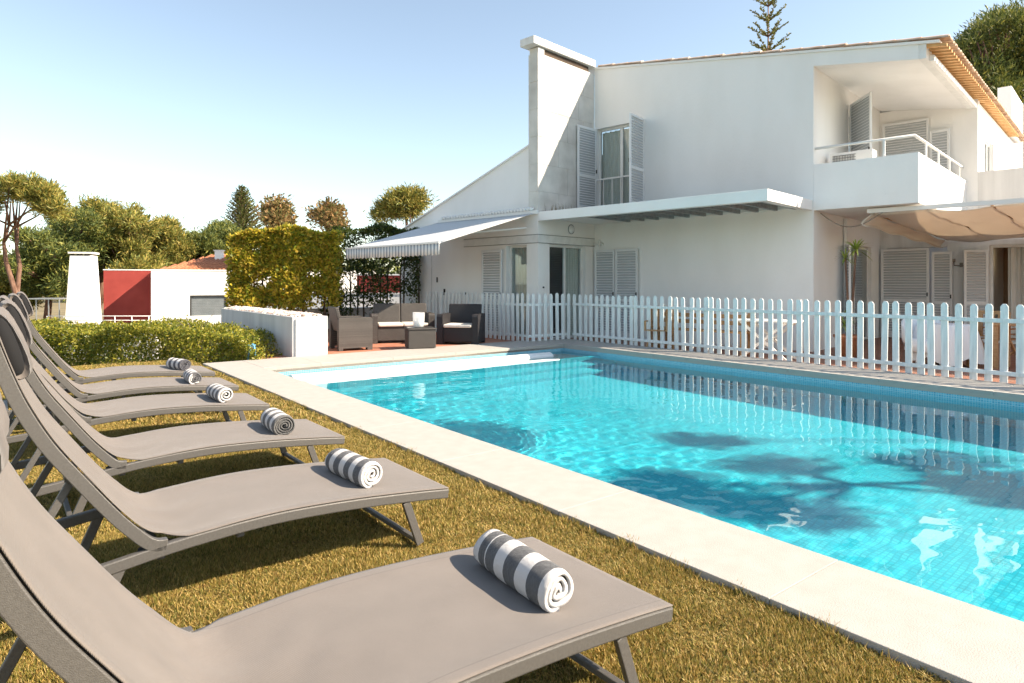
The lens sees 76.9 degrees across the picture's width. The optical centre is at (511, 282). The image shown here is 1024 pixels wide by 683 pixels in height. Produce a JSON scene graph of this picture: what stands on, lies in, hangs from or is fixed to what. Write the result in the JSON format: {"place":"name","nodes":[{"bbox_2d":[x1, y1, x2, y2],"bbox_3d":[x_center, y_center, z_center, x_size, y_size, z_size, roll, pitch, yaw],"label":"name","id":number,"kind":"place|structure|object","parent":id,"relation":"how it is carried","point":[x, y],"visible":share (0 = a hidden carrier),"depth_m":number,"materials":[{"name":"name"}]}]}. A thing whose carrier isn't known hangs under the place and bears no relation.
{"place":"outdoors","nodes":[
{"label":"outdoors","id":0,"kind":"place"},
{"bbox_2d":[29,295,164,364],"bbox_3d":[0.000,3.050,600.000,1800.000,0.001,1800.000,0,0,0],"label":"ground","id":1,"kind":"structure","parent":0,"point":[55,309],"depth_m":69.77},
{"bbox_2d":[0,236,9,265],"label":"pine tree","id":2,"kind":"object","parent":1,"relation":"on","point":[1,254],"visible":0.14,"depth_m":40.38,"materials":[{"name":"green plant"}]},
{"bbox_2d":[0,250,44,311],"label":"pine tree","id":3,"kind":"object","parent":1,"relation":"on","point":[5,289],"visible":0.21,"depth_m":38.05,"materials":[{"name":"green plant"}]},
{"bbox_2d":[0,169,76,351],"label":"umbrella pine","id":4,"kind":"object","parent":1,"relation":"on","point":[41,195],"visible":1,"depth_m":24.25,"materials":[{"name":"green plant"}]},
{"bbox_2d":[28,298,66,342],"bbox_3d":[-23.527,1.927,33.000,1.825,2.246,1.600,0,0,0],"label":"railing","id":5,"kind":"object","parent":1,"relation":"on","point":[48,304],"visible":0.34,"depth_m":32.25,"materials":[{"name":"silver metal"}]},
{"bbox_2d":[0,223,106,321],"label":"pine tree","id":6,"kind":"object","parent":1,"relation":"on","point":[38,253],"visible":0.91,"depth_m":36.70,"materials":[{"name":"green plant"}]},
{"bbox_2d":[32,202,120,274],"bbox_3d":[-27.135,-0.988,40.025,4.576,8.120,7.468,0,0,-43],"label":"pine tree","id":7,"kind":"object","parent":1,"relation":"on","point":[90,217],"visible":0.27,"depth_m":38.68,"materials":[{"name":"green plant"}]},
{"bbox_2d":[65,252,101,325],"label":"white tower","id":8,"kind":"structure","parent":1,"relation":"on","point":[83,296],"depth_m":28.09,"materials":[{"name":"paint"}]},
{"bbox_2d":[67,193,125,313],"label":"pine tree","id":9,"kind":"object","parent":1,"relation":"on","point":[97,203],"visible":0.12,"depth_m":42.29,"materials":[{"name":"green plant"}]},
{"bbox_2d":[86,201,165,263],"bbox_3d":[-25.210,-1.209,41.398,4.236,8.561,7.457,0,0,-41],"label":"pine tree","id":10,"kind":"object","parent":1,"relation":"on","point":[132,226],"visible":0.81,"depth_m":39.84,"materials":[{"name":"green plant"}]},
{"bbox_2d":[103,251,172,284],"bbox_3d":[-22.650,0.480,39.824,4.458,5.184,7.021,0,0,-31],"label":"pine tree","id":11,"kind":"object","parent":1,"relation":"on","point":[153,261],"visible":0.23,"depth_m":38.20,"materials":[{"name":"green plant"}]},
{"bbox_2d":[147,214,199,264],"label":"pine tree","id":12,"kind":"object","parent":1,"relation":"on","point":[174,245],"visible":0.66,"depth_m":44.38,"materials":[{"name":"green plant"}]},
{"bbox_2d":[2,214,400,302],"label":"treeline","id":13,"kind":"object","parent":1,"relation":"on","point":[393,271],"visible":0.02,"depth_m":103.80,"materials":[{"name":"green plant"}]},
{"bbox_2d":[160,250,247,310],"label":"tiled roof house","id":14,"kind":"structure","parent":1,"relation":"on","point":[216,260],"depth_m":38.24,"materials":[{"name":"tile"}]},
{"bbox_2d":[183,226,227,261],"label":"pine tree","id":15,"kind":"object","parent":1,"relation":"on","point":[207,244],"visible":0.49,"depth_m":45.28,"materials":[{"name":"green plant"}]},
{"bbox_2d":[198,217,245,246],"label":"pine tree","id":16,"kind":"object","parent":1,"relation":"on","point":[224,227],"visible":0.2,"depth_m":47.94,"materials":[{"name":"green plant"}]},
{"bbox_2d":[103,269,374,335],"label":"neighbour house","id":17,"kind":"structure","parent":1,"relation":"on","point":[139,294],"depth_m":30.99,"materials":[{"name":"white paint"}]},
{"bbox_2d":[190,295,227,315],"bbox_3d":[-14.621,1.112,31.130,1.652,0.985,0.180,0,0,-25],"label":"window","id":18,"kind":"structure","parent":17,"relation":"in","point":[207,304],"depth_m":31.07,"materials":[{"name":"grey"}]},
{"bbox_2d":[221,185,266,229],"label":"norfolk pine","id":19,"kind":"object","parent":1,"relation":"on","point":[241,215],"visible":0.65,"depth_m":59.55,"materials":[{"name":"green plant"}]},
{"bbox_2d":[252,193,300,227],"bbox_3d":[-13.981,-1.179,37.988,3.220,8.463,3.748,0,0,0],"label":"pine tree","id":20,"kind":"object","parent":1,"relation":"on","point":[275,212],"visible":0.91,"depth_m":37.29,"materials":[{"name":"green plant"}]},
{"bbox_2d":[301,196,351,230],"bbox_3d":[-10.689,-1.141,37.768,2.886,8.387,3.649,0,0,-30],"label":"pine tree","id":21,"kind":"object","parent":1,"relation":"on","point":[327,214],"visible":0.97,"depth_m":37.26,"materials":[{"name":"brown plant"}]},
{"bbox_2d":[361,181,439,225],"bbox_3d":[-6.118,-1.322,35.932,4.287,8.763,2.778,0,0,0],"label":"pine tree","id":22,"kind":"object","parent":1,"relation":"on","point":[410,199],"visible":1,"depth_m":35.54,"materials":[{"name":"green plant"}]},
{"bbox_2d":[747,0,790,51],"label":"norfolk pine","id":23,"kind":"object","parent":1,"relation":"on","point":[767,19],"visible":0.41,"depth_m":37.78,"materials":[{"name":"green plant"}]},
{"bbox_2d":[953,0,1023,167],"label":"stone pine","id":24,"kind":"object","parent":1,"relation":"on","point":[993,53],"visible":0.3,"depth_m":31.67,"materials":[{"name":"green plant"}]},
{"bbox_2d":[48,333,157,358],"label":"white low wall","id":25,"kind":"structure","parent":0,"point":[117,348],"depth_m":25.50,"materials":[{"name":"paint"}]},
{"bbox_2d":[46,312,186,324],"bbox_3d":[-15.660,1.542,25.555,4.945,0.587,1.655,0,0,-24],"label":"terrace railing","id":26,"kind":"object","parent":25,"relation":"on","point":[97,320],"visible":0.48,"depth_m":25.29,"materials":[{"name":"white metal"}]},
{"bbox_2d":[267,293,399,308],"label":"white garden wall","id":27,"kind":"structure","parent":0,"point":[395,297],"depth_m":24.00,"materials":[{"name":"paint"}]},
{"bbox_2d":[168,329,549,362],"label":"patio","id":28,"kind":"structure","parent":0,"point":[389,345],"depth_m":13.47,"materials":[{"name":"tile"}]},
{"bbox_2d":[247,344,255,359],"bbox_3d":[-4.420,1.181,10.967,0.148,0.283,0.077,0,0,-20],"label":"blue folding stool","id":29,"kind":"object","parent":28,"relation":"on","point":[253,346],"visible":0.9,"depth_m":10.97,"materials":[{"name":"blue plastic"}]},
{"bbox_2d":[221,306,327,356],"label":"wall","id":30,"kind":"structure","parent":28,"relation":"on","point":[296,333],"depth_m":11.63,"materials":[{"name":"paint"}]},
{"bbox_2d":[223,221,345,315],"bbox_3d":[-5.875,0.031,16.798,3.027,3.140,1.595,0,0,-6],"label":"golden hedge","id":31,"kind":"object","parent":28,"relation":"on","point":[278,260],"visible":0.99,"depth_m":16.28,"materials":[{"name":"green plant"}]},
{"bbox_2d":[280,307,372,328],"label":"boundary wall","id":32,"kind":"structure","parent":28,"relation":"on","point":[360,311],"depth_m":18.80,"materials":[{"name":"white paint"}]},
{"bbox_2d":[328,306,372,350],"bbox_3d":[-3.221,0.900,12.786,0.726,0.840,0.740,0,0,-30],"label":"armchair","id":33,"kind":"object","parent":28,"relation":"on","point":[355,331],"visible":1,"depth_m":12.50,"materials":[{"name":"brown wicker"}]},
{"bbox_2d":[317,222,421,321],"bbox_3d":[-4.037,-0.042,18.192,3.062,3.286,1.634,0,0,-4],"label":"dark hedge","id":34,"kind":"object","parent":28,"relation":"on","point":[381,228],"visible":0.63,"depth_m":17.85,"materials":[{"name":"green plant"}]},
{"bbox_2d":[370,303,434,343],"bbox_3d":[-2.456,0.900,14.367,1.360,0.840,0.766,0,0,-16],"label":"sofa","id":35,"kind":"object","parent":28,"relation":"on","point":[388,325],"visible":0.88,"depth_m":14.49,"materials":[{"name":"brown wicker"}]},
{"bbox_2d":[404,326,436,348],"bbox_3d":[-1.832,1.110,12.867,0.570,0.420,0.530,0,0,-18],"label":"coffee table","id":36,"kind":"object","parent":28,"relation":"on","point":[422,337],"visible":0.98,"depth_m":12.64,"materials":[{"name":"brown wicker"}]},
{"bbox_2d":[414,320,422,326],"bbox_3d":[-1.862,0.750,12.867,0.246,0.300,0.246,0,0,0],"label":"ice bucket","id":37,"kind":"object","parent":36,"relation":"on","point":[418,323],"visible":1,"depth_m":12.80,"materials":[{"name":"white plastic"}]},
{"bbox_2d":[437,304,484,344],"bbox_3d":[-1.092,0.900,13.982,0.900,0.840,0.766,0,0,10],"label":"armchair","id":38,"kind":"object","parent":28,"relation":"on","point":[461,323],"visible":0.98,"depth_m":13.69,"materials":[{"name":"grey wicker"}]},
{"bbox_2d":[356,274,399,292],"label":"red garden wall","id":39,"kind":"structure","parent":0,"point":[394,276],"depth_m":27.00,"materials":[{"name":"red paint"}]},
{"bbox_2d":[278,348,562,374],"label":"pool wall","id":40,"kind":"structure","parent":0,"point":[405,363],"depth_m":11.40,"materials":[{"name":"tile"}]},
{"bbox_2d":[0,358,953,682],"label":"lawn","id":41,"kind":"structure","parent":0,"point":[450,549],"depth_m":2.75,"materials":[{"name":"plant"}]},
{"bbox_2d":[16,291,214,392],"bbox_3d":[-4.471,0.708,7.324,1.895,1.222,0.730,0,0,-38],"label":"sun lounger","id":42,"kind":"object","parent":41,"relation":"on","point":[107,373],"visible":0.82,"depth_m":7.14,"materials":[{"name":"metal"}]},
{"bbox_2d":[166,358,190,369],"bbox_3d":[-3.989,0.973,7.714,0.373,0.128,0.141,0,4,38],"label":"rolled towel","id":43,"kind":"object","parent":42,"relation":"on","point":[177,363],"visible":1,"depth_m":7.63,"materials":[{"name":"white fabric"}]},
{"bbox_2d":[3,293,238,423],"bbox_3d":[-3.768,0.708,6.312,1.895,1.222,0.730,0,0,-39],"label":"sun lounger","id":44,"kind":"object","parent":41,"relation":"on","point":[122,388],"visible":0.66,"depth_m":6.16,"materials":[{"name":"metal"}]},
{"bbox_2d":[183,369,201,383],"bbox_3d":[-3.318,0.974,6.689,0.134,0.125,0.385,-5,3,-35],"label":"rolled towel","id":45,"kind":"object","parent":44,"relation":"on","point":[191,376],"visible":1,"depth_m":6.56,"materials":[{"name":"white fabric"}]},
{"bbox_2d":[0,295,269,463],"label":"sun lounger","id":46,"kind":"object","parent":41,"relation":"on","point":[131,408],"visible":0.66,"depth_m":5.27,"materials":[{"name":"metal"}]},
{"bbox_2d":[206,383,232,402],"bbox_3d":[-2.586,0.973,5.699,0.135,0.129,0.404,-5,3,-39],"label":"rolled towel","id":47,"kind":"object","parent":46,"relation":"on","point":[219,393],"visible":1,"depth_m":5.59,"materials":[{"name":"white fabric"}]},
{"bbox_2d":[29,314,282,366],"bbox_3d":[-9.480,1.390,12.174,11.249,1.721,2.113,0,0,4],"label":"clipped hedge","id":48,"kind":"object","parent":41,"relation":"on","point":[108,336],"visible":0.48,"depth_m":11.20,"materials":[{"name":"green plant"}]},
{"bbox_2d":[0,299,344,515],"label":"sun lounger","id":49,"kind":"object","parent":41,"relation":"on","point":[177,444],"visible":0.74,"depth_m":3.96,"materials":[{"name":"metal"}]},
{"bbox_2d":[260,407,294,434],"bbox_3d":[-1.647,0.970,4.522,0.153,0.136,0.374,-5,3,-35],"label":"rolled towel","id":50,"kind":"object","parent":49,"relation":"on","point":[276,421],"visible":1,"depth_m":4.40,"materials":[{"name":"grey fabric"}]},
{"bbox_2d":[0,307,448,582],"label":"sun lounger","id":51,"kind":"object","parent":41,"relation":"on","point":[207,510],"visible":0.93,"depth_m":2.85,"materials":[{"name":"metal"}]},
{"bbox_2d":[325,448,382,488],"bbox_3d":[-0.839,0.972,3.406,0.140,0.131,0.414,-5,3,-41],"label":"rolled towel","id":52,"kind":"object","parent":51,"relation":"on","point":[359,470],"visible":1,"depth_m":3.30,"materials":[{"name":"white fabric"}]},
{"bbox_2d":[0,392,672,682],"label":"sun lounger","id":53,"kind":"object","parent":41,"relation":"on","point":[72,610],"visible":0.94,"depth_m":1.77,"materials":[{"name":"metal"}]},
{"bbox_2d":[473,529,573,612],"bbox_3d":[0.031,0.971,2.206,0.139,0.132,0.435,-5,3,-34],"label":"rolled towel","id":54,"kind":"object","parent":53,"relation":"on","point":[537,578],"visible":1,"depth_m":2.11,"materials":[{"name":"white fabric"}]},
{"bbox_2d":[0,0,1023,270],"label":"sky","id":55,"kind":"structure","parent":0,"point":[168,107],"materials":[{"name":"blue"}]},
{"bbox_2d":[544,203,575,210],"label":"dry weeds","id":56,"kind":"object","parent":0,"point":[562,206],"visible":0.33,"depth_m":15.22,"materials":[{"name":"grey plant"}]},
{"bbox_2d":[272,346,1023,402],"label":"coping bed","id":57,"kind":"object","parent":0,"point":[848,380],"visible":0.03,"depth_m":10.21,"materials":[{"name":"beige stone"}]},
{"bbox_2d":[203,338,1023,682],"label":"pool coping","id":58,"kind":"object","parent":57,"relation":"on","point":[941,636],"visible":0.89,"depth_m":3.39,"materials":[{"name":"stone"}]},
{"bbox_2d":[287,351,1023,621],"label":"water","id":59,"kind":"structure","parent":0,"point":[924,492],"depth_m":5.63,"materials":[{"name":"blue liquid"}]},
{"bbox_2d":[289,352,556,379],"bbox_3d":[-1.302,1.525,11.128,5.480,0.300,0.300,0,0,-38],"label":"ledge","id":60,"kind":"object","parent":59,"relation":"in","point":[321,375],"visible":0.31,"depth_m":10.76,"materials":[{"name":"white stone"}]},
{"bbox_2d":[553,321,1015,383],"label":"terrace","id":61,"kind":"structure","parent":0,"point":[996,378],"depth_m":12.01,"materials":[{"name":"beige stone"}]},
{"bbox_2d":[424,291,569,341],"bbox_3d":[-0.873,0.810,15.816,4.714,1.140,1.155,0,0,37],"label":"picket fence","id":62,"kind":"object","parent":61,"relation":"on","point":[517,304],"visible":0.67,"depth_m":14.71,"materials":[{"name":"paint"}]},
{"bbox_2d":[644,306,673,348],"bbox_3d":[2.969,0.945,13.017,0.480,0.930,0.470,0,0,30],"label":"garden chair","id":63,"kind":"object","parent":61,"relation":"on","point":[658,326],"visible":0.56,"depth_m":13.08,"materials":[{"name":"brown wood"}]},
{"bbox_2d":[345,34,1023,351],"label":"white house","id":64,"kind":"structure","parent":61,"relation":"on","point":[721,177],"depth_m":15.05,"materials":[{"name":"paint"}]},
{"bbox_2d":[510,245,526,334],"bbox_3d":[0.280,0.250,15.873,0.690,2.300,0.231,0,0,44],"label":"window","id":65,"kind":"structure","parent":64,"relation":"in","point":[522,249],"depth_m":15.99,"materials":[{"name":"white glass"}]},
{"bbox_2d":[550,244,581,337],"bbox_3d":[1.269,0.240,16.121,0.129,2.320,1.400,0,0,44],"label":"window","id":66,"kind":"structure","parent":64,"relation":"in","point":[569,254],"depth_m":16.42,"materials":[{"name":"glass"}]},
{"bbox_2d":[599,124,628,205],"bbox_3d":[2.831,-2.885,16.409,1.400,2.170,0.164,0,0,44],"label":"window","id":67,"kind":"structure","parent":64,"relation":"in","point":[616,143],"depth_m":16.61,"materials":[{"name":"clear glass"}]},
{"bbox_2d":[830,149,876,162],"bbox_3d":[6.957,-2.150,13.168,0.800,1.000,0.336,0,0,44],"label":"air conditioner","id":68,"kind":"object","parent":64,"relation":"on","point":[854,155],"visible":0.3,"depth_m":13.02,"materials":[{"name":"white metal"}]},
{"bbox_2d":[851,246,867,339],"bbox_3d":[8.040,0.275,15.192,0.050,2.250,2.100,0,0,44],"label":"window","id":69,"kind":"structure","parent":64,"relation":"in","point":[861,248],"depth_m":15.90,"materials":[{"name":"grey glass"}]},
{"bbox_2d":[861,198,1023,247],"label":"sail canopy","id":70,"kind":"object","parent":64,"relation":"attached to","point":[999,221],"visible":1,"depth_m":12.75,"materials":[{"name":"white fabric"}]},
{"bbox_2d":[985,141,989,170],"bbox_3d":[11.903,-2.900,16.260,0.050,1.300,1.400,0,0,44],"label":"window","id":71,"kind":"structure","parent":64,"relation":"in","point":[987,147],"depth_m":16.59,"materials":[{"name":"white glass"}]},
{"bbox_2d":[990,244,1023,343],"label":"window","id":72,"kind":"structure","parent":64,"relation":"in","point":[1015,252],"depth_m":14.78,"materials":[{"name":"glass"}]},
{"bbox_2d":[657,310,755,355],"bbox_3d":[3.845,1.000,13.014,2.000,0.800,0.440,0,0,44],"label":"garden bench","id":73,"kind":"object","parent":61,"relation":"on","point":[715,330],"visible":0.3,"depth_m":12.94,"materials":[{"name":"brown wood"}]},
{"bbox_2d":[732,318,803,360],"bbox_3d":[4.725,1.055,11.900,1.100,0.729,0.600,0,0,44],"label":"folding table","id":74,"kind":"object","parent":61,"relation":"on","point":[784,321],"visible":0.42,"depth_m":11.81,"materials":[{"name":"white metal"}]},
{"bbox_2d":[573,294,1023,384],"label":"picket fence","id":75,"kind":"object","parent":61,"relation":"on","point":[945,368],"visible":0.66,"depth_m":10.23,"materials":[{"name":"paint"}]},
{"bbox_2d":[833,239,870,356],"bbox_3d":[6.498,0.277,12.235,0.865,2.245,0.750,0,0,34],"label":"potted dracaena","id":76,"kind":"object","parent":61,"relation":"on","point":[854,336],"visible":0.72,"depth_m":12.24,"materials":[{"name":"plant"}]},
{"bbox_2d":[901,319,940,365],"bbox_3d":[7.039,0.992,11.022,0.689,0.823,0.645,0,0,14],"label":"tub chair","id":77,"kind":"object","parent":61,"relation":"on","point":[914,340],"visible":0.21,"depth_m":11.05,"materials":[{"name":"white plastic"}]},
{"bbox_2d":[912,323,984,366],"bbox_3d":[7.329,1.050,10.900,0.874,0.700,0.874,0,0,-18],"label":"dining table","id":78,"kind":"object","parent":61,"relation":"on","point":[965,343],"visible":0.39,"depth_m":10.59,"materials":[{"name":"white"}]},
{"bbox_2d":[978,310,1015,366],"bbox_3d":[8.310,0.945,10.990,0.470,0.930,0.480,0,0,-30],"label":"garden chair","id":79,"kind":"object","parent":61,"relation":"on","point":[980,324],"visible":0.32,"depth_m":10.82,"materials":[{"name":"brown wood"}]},
{"bbox_2d":[992,322,1015,368],"bbox_3d":[8.695,1.030,10.218,1.700,0.740,0.900,0,0,44],"label":"garden chair","id":80,"kind":"object","parent":61,"relation":"on","point":[995,345],"visible":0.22,"depth_m":10.46,"materials":[{"name":"brown wood"}]},
{"bbox_2d":[563,348,1023,407],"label":"pool wall","id":81,"kind":"structure","parent":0,"point":[944,395],"depth_m":9.24,"materials":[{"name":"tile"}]},
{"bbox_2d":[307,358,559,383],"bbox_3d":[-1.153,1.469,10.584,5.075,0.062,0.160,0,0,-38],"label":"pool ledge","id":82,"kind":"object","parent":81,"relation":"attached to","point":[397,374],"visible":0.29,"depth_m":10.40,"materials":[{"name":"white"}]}
]}

